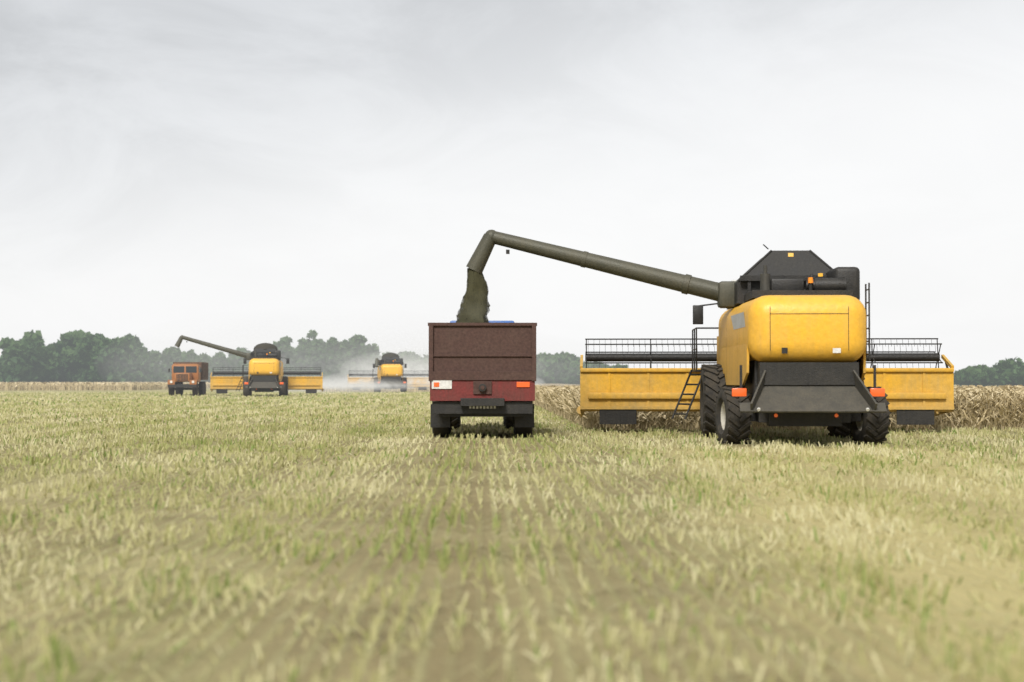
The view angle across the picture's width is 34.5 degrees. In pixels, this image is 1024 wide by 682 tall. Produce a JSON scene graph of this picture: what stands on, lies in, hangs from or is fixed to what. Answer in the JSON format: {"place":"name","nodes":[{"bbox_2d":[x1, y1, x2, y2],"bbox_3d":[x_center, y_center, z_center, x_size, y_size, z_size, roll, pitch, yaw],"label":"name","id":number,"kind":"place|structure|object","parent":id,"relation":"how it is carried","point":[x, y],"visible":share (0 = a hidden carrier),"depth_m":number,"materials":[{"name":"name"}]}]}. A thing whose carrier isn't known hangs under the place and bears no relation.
{"place":"outdoors","nodes":[
{"label":"outdoors","id":0,"kind":"place"},
{"bbox_2d":[323,382,355,384],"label":"crop","id":1,"kind":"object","parent":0,"point":[336,383],"depth_m":169.92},
{"bbox_2d":[323,384,388,387],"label":"crop","id":2,"kind":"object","parent":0,"point":[342,386],"depth_m":151.36,"materials":[{"name":"beige plant"}]},
{"bbox_2d":[344,378,429,383],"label":"crop","id":3,"kind":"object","parent":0,"point":[410,380],"depth_m":188.23,"materials":[{"name":"beige plant"}]},
{"bbox_2d":[367,363,428,373],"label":"dust cloud","id":4,"kind":"structure","parent":0,"point":[419,369],"depth_m":192.28,"materials":[{"name":"white"}]},
{"bbox_2d":[0,385,1023,681],"bbox_3d":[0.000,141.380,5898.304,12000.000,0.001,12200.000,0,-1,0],"label":"ground","id":5,"kind":"structure","parent":0,"point":[436,665],"depth_m":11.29,"materials":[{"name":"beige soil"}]},
{"bbox_2d":[0,354,7,365],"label":"tree","id":6,"kind":"object","parent":5,"relation":"on","point":[2,358],"visible":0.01,"depth_m":354.31,"materials":[{"name":"green plant"}]},
{"bbox_2d":[0,329,61,381],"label":"tree","id":7,"kind":"object","parent":5,"relation":"on","point":[29,356],"visible":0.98,"depth_m":341.44,"materials":[{"name":"green plant"}]},
{"bbox_2d":[46,329,91,381],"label":"tree","id":8,"kind":"object","parent":5,"relation":"on","point":[67,341],"depth_m":355.14,"materials":[{"name":"green plant"}]},
{"bbox_2d":[58,333,109,381],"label":"tree","id":9,"kind":"object","parent":5,"relation":"on","point":[80,358],"visible":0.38,"depth_m":350.07,"materials":[{"name":"green plant"}]},
{"bbox_2d":[0,383,209,389],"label":"crop","id":10,"kind":"object","parent":5,"relation":"on","point":[51,386],"depth_m":218.69,"materials":[{"name":"beige plant"}]},
{"bbox_2d":[0,382,206,384],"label":"crop stems","id":11,"kind":"object","parent":10,"relation":"on","point":[66,383],"visible":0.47,"depth_m":245.40,"materials":[{"name":"beige plant"}]},
{"bbox_2d":[82,337,133,381],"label":"tree","id":12,"kind":"object","parent":5,"relation":"on","point":[108,357],"depth_m":345.65,"materials":[{"name":"green plant"}]},
{"bbox_2d":[114,333,160,375],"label":"tree","id":13,"kind":"object","parent":5,"relation":"on","point":[134,341],"visible":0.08,"depth_m":370.23,"materials":[{"name":"green plant"}]},
{"bbox_2d":[125,346,158,381],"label":"tree","id":14,"kind":"object","parent":5,"relation":"on","point":[141,359],"depth_m":345.23,"materials":[{"name":"green plant"}]},
{"bbox_2d":[142,350,167,381],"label":"tree","id":15,"kind":"object","parent":5,"relation":"on","point":[155,363],"visible":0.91,"depth_m":346.29,"materials":[{"name":"green plant"}]},
{"bbox_2d":[132,382,209,389],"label":"crop stems","id":16,"kind":"object","parent":5,"relation":"on","point":[151,386],"visible":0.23,"depth_m":231.27,"materials":[{"name":"beige plant"}]},
{"bbox_2d":[161,346,185,381],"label":"tree","id":17,"kind":"object","parent":5,"relation":"on","point":[170,355],"visible":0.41,"depth_m":356.97,"materials":[{"name":"green plant"}]},
{"bbox_2d":[168,362,207,395],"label":"truck","id":18,"kind":"object","parent":5,"relation":"on","point":[193,373],"visible":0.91,"depth_m":142.02,"materials":[{"name":"orange metal"}]},
{"bbox_2d":[181,349,198,361],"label":"tree","id":19,"kind":"object","parent":5,"relation":"on","point":[190,355],"visible":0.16,"depth_m":346.00,"materials":[{"name":"green plant"}]},
{"bbox_2d":[190,352,211,381],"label":"tree","id":20,"kind":"object","parent":5,"relation":"on","point":[202,357],"visible":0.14,"depth_m":343.04,"materials":[{"name":"green plant"}]},
{"bbox_2d":[206,354,214,368],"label":"tree","id":21,"kind":"object","parent":5,"relation":"on","point":[210,365],"visible":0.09,"depth_m":366.88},
{"bbox_2d":[0,391,431,405],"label":"stubble","id":22,"kind":"object","parent":5,"relation":"on","point":[32,398],"visible":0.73,"depth_m":114.20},
{"bbox_2d":[211,351,231,376],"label":"tree","id":23,"kind":"object","parent":5,"relation":"on","point":[217,357],"depth_m":350.92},
{"bbox_2d":[225,353,235,370],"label":"tree","id":24,"kind":"object","parent":5,"relation":"on","point":[226,359],"visible":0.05,"depth_m":358.43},
{"bbox_2d":[227,347,249,370],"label":"tree","id":25,"kind":"object","parent":5,"relation":"on","point":[234,361],"visible":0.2,"depth_m":354.77,"materials":[{"name":"green plant"}]},
{"bbox_2d":[232,350,250,376],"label":"tree","id":26,"kind":"object","parent":5,"relation":"on","point":[245,369],"visible":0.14,"depth_m":345.56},
{"bbox_2d":[174,335,323,396],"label":"combine","id":27,"kind":"object","parent":5,"relation":"on","point":[266,372],"visible":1,"depth_m":135.89,"materials":[{"name":"yellow metal"}]},
{"bbox_2d":[273,336,304,376],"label":"tree","id":28,"kind":"object","parent":5,"relation":"on","point":[283,344],"depth_m":344.89,"materials":[{"name":"green plant"}]},
{"bbox_2d":[0,404,577,426],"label":"stubble","id":29,"kind":"object","parent":5,"relation":"on","point":[169,409],"visible":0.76,"depth_m":61.71,"materials":[{"name":"beige plant"}]},
{"bbox_2d":[294,329,317,370],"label":"tree","id":30,"kind":"object","parent":5,"relation":"on","point":[300,350],"visible":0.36,"depth_m":357.40,"materials":[{"name":"green plant"}]},
{"bbox_2d":[301,339,325,376],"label":"tree","id":31,"kind":"object","parent":5,"relation":"on","point":[315,345],"visible":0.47,"depth_m":348.11,"materials":[{"name":"green plant"}]},
{"bbox_2d":[311,337,350,382],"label":"tree","id":32,"kind":"object","parent":5,"relation":"on","point":[328,358],"depth_m":345.06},
{"bbox_2d":[326,339,361,384],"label":"tree","id":33,"kind":"object","parent":5,"relation":"on","point":[341,353],"depth_m":345.39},
{"bbox_2d":[334,334,368,382],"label":"tree","id":34,"kind":"object","parent":5,"relation":"on","point":[358,341],"depth_m":346.41,"materials":[{"name":"green plant"}]},
{"bbox_2d":[358,343,381,376],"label":"tree","id":35,"kind":"object","parent":5,"relation":"on","point":[369,361],"depth_m":344.05,"materials":[{"name":"plant"}]},
{"bbox_2d":[320,383,429,391],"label":"crop","id":36,"kind":"object","parent":5,"relation":"on","point":[391,390],"depth_m":195.55,"materials":[{"name":"beige plant"}]},
{"bbox_2d":[347,353,429,391],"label":"combine","id":37,"kind":"object","parent":5,"relation":"on","point":[390,372],"visible":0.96,"depth_m":182.62,"materials":[{"name":"yellow metal"}]},
{"bbox_2d":[398,351,423,376],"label":"tree","id":38,"kind":"object","parent":5,"relation":"on","point":[409,357],"visible":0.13,"depth_m":352.56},
{"bbox_2d":[410,354,428,376],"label":"tree","id":39,"kind":"object","parent":5,"relation":"on","point":[422,361],"visible":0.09,"depth_m":345.11,"materials":[{"name":"plant"}]},
{"bbox_2d":[450,321,513,429],"bbox_3d":[-0.841,0.992,46.383,2.320,3.012,4.197,0,-1,-1],"label":"tractor","id":40,"kind":"object","parent":5,"relation":"on","point":[456,422],"visible":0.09,"depth_m":44.68,"materials":[{"name":"black"}]},
{"bbox_2d":[428,323,536,436],"bbox_3d":[-0.742,0.996,41.231,2.520,2.665,7.300,0,-1,-1],"label":"trailer","id":41,"kind":"object","parent":5,"relation":"on","point":[482,369],"visible":0.99,"depth_m":37.76,"materials":[{"name":"red metal"}]},
{"bbox_2d":[455,268,489,322],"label":"grain stream","id":42,"kind":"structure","parent":41,"relation":"in","point":[474,306],"depth_m":38.50,"materials":[{"name":"brown food"}]},
{"bbox_2d":[0,422,1023,472],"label":"stubble","id":43,"kind":"object","parent":5,"relation":"on","point":[960,436],"visible":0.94,"depth_m":32.11,"materials":[{"name":"beige plant"}]},
{"bbox_2d":[1,419,1023,465],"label":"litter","id":44,"kind":"object","parent":5,"relation":"on","point":[481,440],"visible":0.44,"depth_m":33.43,"materials":[{"name":"beige plant"}]},
{"bbox_2d":[535,366,542,383],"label":"tree","id":45,"kind":"object","parent":5,"relation":"on","point":[538,374],"visible":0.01,"depth_m":344.02,"materials":[{"name":"green plant"}]},
{"bbox_2d":[536,352,559,383],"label":"tree","id":46,"kind":"object","parent":5,"relation":"on","point":[548,366],"visible":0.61,"depth_m":347.08,"materials":[{"name":"green plant"}]},
{"bbox_2d":[535,384,577,386],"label":"crop","id":47,"kind":"object","parent":5,"relation":"on","point":[561,385],"visible":0.07,"depth_m":270.46,"materials":[{"name":"beige plant"}]},
{"bbox_2d":[551,351,579,383],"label":"tree","id":48,"kind":"object","parent":5,"relation":"on","point":[564,359],"visible":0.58,"depth_m":351.42,"materials":[{"name":"green plant"}]},
{"bbox_2d":[533,386,598,427],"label":"crop stems","id":49,"kind":"object","parent":5,"relation":"on","point":[559,401],"visible":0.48,"depth_m":59.52,"materials":[{"name":"beige plant"}]},
{"bbox_2d":[562,360,597,384],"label":"tree","id":50,"kind":"object","parent":5,"relation":"on","point":[573,376],"visible":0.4,"depth_m":346.87,"materials":[{"name":"green plant"}]},
{"bbox_2d":[594,364,610,367],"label":"tree","id":51,"kind":"object","parent":5,"relation":"on","point":[603,366],"visible":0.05,"depth_m":347.00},
{"bbox_2d":[611,364,627,367],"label":"tree","id":52,"kind":"object","parent":5,"relation":"on","point":[619,366],"visible":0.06,"depth_m":343.73,"materials":[{"name":"green plant"}]},
{"bbox_2d":[466,230,953,443],"bbox_3d":[4.986,-0.113,40.129,10.137,4.936,13.467,-1,-1,23],"label":"combine","id":53,"kind":"object","parent":5,"relation":"on","point":[792,341],"visible":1,"depth_m":36.52,"materials":[{"name":"yellow metal"}]},
{"bbox_2d":[607,406,1023,429],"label":"crop","id":54,"kind":"object","parent":5,"relation":"on","point":[1006,424],"depth_m":45.12,"materials":[{"name":"brown plant"}]},
{"bbox_2d":[535,385,1023,387],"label":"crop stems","id":55,"kind":"object","parent":54,"relation":"on","point":[954,386],"visible":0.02,"depth_m":101.17,"materials":[{"name":"beige plant"}]},
{"bbox_2d":[544,386,1023,391],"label":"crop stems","id":56,"kind":"object","parent":54,"relation":"on","point":[1003,388],"visible":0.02,"depth_m":71.02,"materials":[{"name":"beige plant"}]},
{"bbox_2d":[565,392,1023,430],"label":"crop plants","id":57,"kind":"object","parent":54,"relation":"on","point":[971,401],"visible":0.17,"depth_m":44.87,"materials":[{"name":"beige plant"}]},
{"bbox_2d":[954,390,1023,404],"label":"crop plants","id":58,"kind":"object","parent":54,"relation":"on","point":[986,391],"visible":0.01,"depth_m":48.24,"materials":[{"name":"beige plant"}]},
{"bbox_2d":[954,364,1001,386],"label":"tree","id":59,"kind":"object","parent":5,"relation":"on","point":[983,374],"visible":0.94,"depth_m":309.26,"materials":[{"name":"green plant"}]},
{"bbox_2d":[990,357,1023,385],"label":"tree","id":60,"kind":"object","parent":5,"relation":"on","point":[1011,370],"visible":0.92,"depth_m":308.27,"materials":[{"name":"green plant"}]},
{"bbox_2d":[0,0,1023,371],"label":"sky","id":61,"kind":"structure","parent":0,"point":[232,174],"materials":[{"name":"white"}]}
]}

